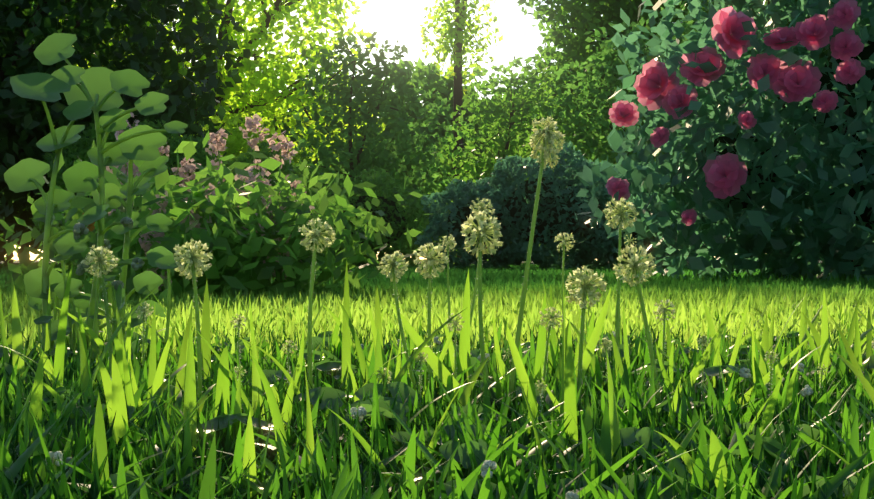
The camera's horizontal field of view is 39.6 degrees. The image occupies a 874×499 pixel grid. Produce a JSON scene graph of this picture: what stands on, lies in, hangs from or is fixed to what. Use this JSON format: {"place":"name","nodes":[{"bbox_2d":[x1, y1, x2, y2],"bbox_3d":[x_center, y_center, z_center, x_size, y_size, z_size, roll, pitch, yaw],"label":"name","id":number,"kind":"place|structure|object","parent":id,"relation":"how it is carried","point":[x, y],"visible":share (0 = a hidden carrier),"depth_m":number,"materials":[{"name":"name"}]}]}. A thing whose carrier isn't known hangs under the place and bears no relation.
{"place":"outdoors","nodes":[
{"label":"outdoors","id":0,"kind":"place"},
{"bbox_2d":[82,213,94,230],"bbox_3d":[-0.660,-0.050,2.269,0.042,0.040,0.025,0,-1,-2],"label":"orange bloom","id":1,"kind":"object","parent":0,"point":[92,226],"depth_m":2.27,"materials":[{"name":"orange plant"}]},
{"bbox_2d":[4,0,714,259],"label":"sky","id":2,"kind":"structure","parent":0,"point":[394,20],"materials":[{"name":"white"}]},
{"bbox_2d":[0,260,873,313],"bbox_3d":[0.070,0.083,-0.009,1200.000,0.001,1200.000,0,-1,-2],"label":"lawn","id":3,"kind":"structure","parent":0,"point":[16,262],"depth_m":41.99,"materials":[{"name":"plant"}]},
{"bbox_2d":[0,204,33,262],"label":"tree","id":4,"kind":"object","parent":3,"relation":"on","point":[2,239],"depth_m":40.96,"materials":[{"name":"green plant"}]},
{"bbox_2d":[0,188,42,253],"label":"shrub","id":5,"kind":"object","parent":3,"relation":"on","point":[41,247],"depth_m":13.97,"materials":[{"name":"green plant"}]},
{"bbox_2d":[6,1,76,65],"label":"tree","id":6,"kind":"object","parent":3,"relation":"on","point":[33,40],"depth_m":25.90,"materials":[{"name":"green plant"}]},
{"bbox_2d":[0,2,173,249],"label":"tree","id":7,"kind":"object","parent":3,"relation":"on","point":[38,247],"depth_m":39.48,"materials":[{"name":"green plant"}]},
{"bbox_2d":[0,0,249,266],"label":"tree","id":8,"kind":"object","parent":3,"relation":"on","point":[30,115],"depth_m":10.43,"materials":[{"name":"green plant"}]},
{"bbox_2d":[32,0,385,172],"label":"sunlit tree","id":9,"kind":"object","parent":3,"relation":"on","point":[255,79],"depth_m":21.77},
{"bbox_2d":[0,131,440,301],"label":"bush","id":10,"kind":"object","parent":3,"relation":"on","point":[240,255],"depth_m":2.29,"materials":[{"name":"green plant"}]},
{"bbox_2d":[90,112,314,290],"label":"perennial florets","id":11,"kind":"object","parent":10,"relation":"attached to","point":[250,126],"visible":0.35,"depth_m":2.56,"materials":[{"name":"pink plant"}]},
{"bbox_2d":[33,120,446,266],"bbox_3d":[-1.550,-0.397,10.140,3.490,1.306,1.458,0,-1,-24],"label":"shrub","id":12,"kind":"object","parent":3,"relation":"on","point":[388,185],"depth_m":10.15,"materials":[{"name":"green plant"}]},
{"bbox_2d":[194,74,285,150],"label":"tree","id":13,"kind":"object","parent":3,"relation":"on","point":[261,112],"depth_m":40.55,"materials":[{"name":"green plant"}]},
{"bbox_2d":[180,113,308,176],"bbox_3d":[-2.264,-0.662,14.264,2.148,1.870,1.791,0,-1,-2],"label":"shrub","id":14,"kind":"object","parent":3,"relation":"on","point":[235,141],"depth_m":14.01,"materials":[{"name":"green plant"}]},
{"bbox_2d":[271,85,385,252],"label":"tree","id":15,"kind":"object","parent":3,"relation":"on","point":[315,161],"visible":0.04,"depth_m":40.26,"materials":[{"name":"green plant"}]},
{"bbox_2d":[273,31,481,253],"bbox_3d":[-0.765,-1.081,13.974,2.579,2.822,1.734,0,-1,-2],"label":"shrub","id":16,"kind":"object","parent":3,"relation":"on","point":[382,156],"depth_m":13.82,"materials":[{"name":"green plant"}]},
{"bbox_2d":[0,316,873,498],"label":"grass mat","id":17,"kind":"object","parent":3,"relation":"on","point":[61,490],"depth_m":0.44,"materials":[{"name":"green plant"}]},
{"bbox_2d":[4,33,187,362],"bbox_3d":[-0.238,-0.030,0.839,0.148,0.256,0.164,0,-1,-2],"label":"plant","id":18,"kind":"object","parent":17,"relation":"on","point":[102,82],"depth_m":0.84,"materials":[{"name":"green plant"}]},
{"bbox_2d":[67,198,144,318],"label":"leaves","id":19,"kind":"object","parent":18,"relation":"attached to","point":[79,228],"visible":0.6,"depth_m":0.82,"materials":[{"name":"green plant"}]},
{"bbox_2d":[54,343,810,482],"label":"turf bud stems","id":20,"kind":"object","parent":17,"relation":"on","point":[358,430],"visible":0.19,"depth_m":0.56,"materials":[{"name":"green plant"}]},
{"bbox_2d":[45,331,873,498],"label":"flowers","id":21,"kind":"object","parent":20,"relation":"on","point":[492,465],"visible":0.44,"depth_m":0.46,"materials":[{"name":"plant"}]},
{"bbox_2d":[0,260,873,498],"bbox_3d":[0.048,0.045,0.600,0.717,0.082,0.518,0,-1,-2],"label":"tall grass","id":22,"kind":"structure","parent":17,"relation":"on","point":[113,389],"depth_m":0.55,"materials":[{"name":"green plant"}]},
{"bbox_2d":[0,338,873,496],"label":"turf weed rosettes","id":23,"kind":"object","parent":17,"relation":"on","point":[545,445],"visible":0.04,"depth_m":0.45,"materials":[{"name":"green plant"}]},
{"bbox_2d":[0,330,873,498],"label":"turf clover","id":24,"kind":"object","parent":17,"relation":"on","point":[641,436],"depth_m":0.49,"materials":[{"name":"green plant"}]},
{"bbox_2d":[2,384,873,498],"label":"broad grass","id":25,"kind":"structure","parent":17,"relation":"on","point":[207,488],"depth_m":0.37,"materials":[{"name":"green plant"}]},
{"bbox_2d":[99,133,821,425],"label":"flower stems","id":26,"kind":"object","parent":17,"relation":"on","point":[478,281],"visible":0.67,"depth_m":0.59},
{"bbox_2d":[80,116,873,391],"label":"seed heads","id":27,"kind":"object","parent":26,"relation":"attached to","point":[550,137],"visible":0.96,"depth_m":0.59,"materials":[{"name":"plant"}]},
{"bbox_2d":[0,278,873,367],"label":"grass","id":28,"kind":"structure","parent":3,"relation":"on","point":[275,311],"depth_m":1.58,"materials":[{"name":"green plant"}]},
{"bbox_2d":[362,57,522,261],"bbox_3d":[0.181,-2.759,39.864,6.082,7.052,4.611,0,-1,-2],"label":"tree","id":29,"kind":"object","parent":3,"relation":"on","point":[421,71],"depth_m":38.88,"materials":[{"name":"green plant"}]},
{"bbox_2d":[419,0,502,262],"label":"slender tree","id":30,"kind":"object","parent":3,"relation":"on","point":[444,48],"depth_m":23.94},
{"bbox_2d":[130,288,828,414],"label":"grass blades","id":31,"kind":"object","parent":3,"relation":"on","point":[437,366],"visible":0.52,"depth_m":0.59,"materials":[{"name":"green plant"}]},
{"bbox_2d":[414,56,596,264],"bbox_3d":[0.832,-0.984,14.483,2.350,2.643,1.704,0,-1,-2],"label":"shrub","id":32,"kind":"object","parent":3,"relation":"on","point":[473,165],"depth_m":14.33,"materials":[{"name":"green plant"}]},
{"bbox_2d":[467,88,608,261],"bbox_3d":[3.587,-2.376,40.799,7.358,6.319,4.471,0,-1,-2],"label":"tree","id":33,"kind":"object","parent":3,"relation":"on","point":[517,148],"depth_m":39.83,"materials":[{"name":"green plant"}]},
{"bbox_2d":[414,141,730,268],"bbox_3d":[1.082,-0.266,8.620,2.488,0.955,1.754,0,-1,-2],"label":"shrub","id":34,"kind":"object","parent":3,"relation":"on","point":[508,177],"depth_m":8.13,"materials":[{"name":"green plant"}]},
{"bbox_2d":[523,17,686,259],"bbox_3d":[2.096,-1.165,13.864,2.197,2.966,1.806,0,-1,-2],"label":"shrub","id":35,"kind":"object","parent":3,"relation":"on","point":[593,134],"depth_m":13.69,"materials":[{"name":"green plant"}]},
{"bbox_2d":[508,0,769,161],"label":"tree","id":36,"kind":"object","parent":3,"relation":"on","point":[581,17],"depth_m":20.59,"materials":[{"name":"green plant"}]},
{"bbox_2d":[636,0,800,253],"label":"tree","id":37,"kind":"object","parent":3,"relation":"on","point":[687,27],"depth_m":14.47,"materials":[{"name":"green plant"}]},
{"bbox_2d":[574,0,873,282],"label":"rose bush","id":38,"kind":"object","parent":3,"relation":"on","point":[803,206],"depth_m":3.99,"materials":[{"name":"green plant"}]},
{"bbox_2d":[746,60,873,270],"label":"rose bush canes","id":39,"kind":"object","parent":3,"relation":"on","point":[846,112],"visible":0.02,"depth_m":4.21,"materials":[{"name":"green plant"}]},
{"bbox_2d":[101,168,821,429],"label":"seed head stem hairs","id":40,"kind":"object","parent":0,"point":[454,341],"visible":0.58,"depth_m":0.59},
{"bbox_2d":[692,0,831,105],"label":"tree","id":41,"kind":"object","parent":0,"point":[827,52],"depth_m":16.70,"materials":[{"name":"green plant"}]}
]}

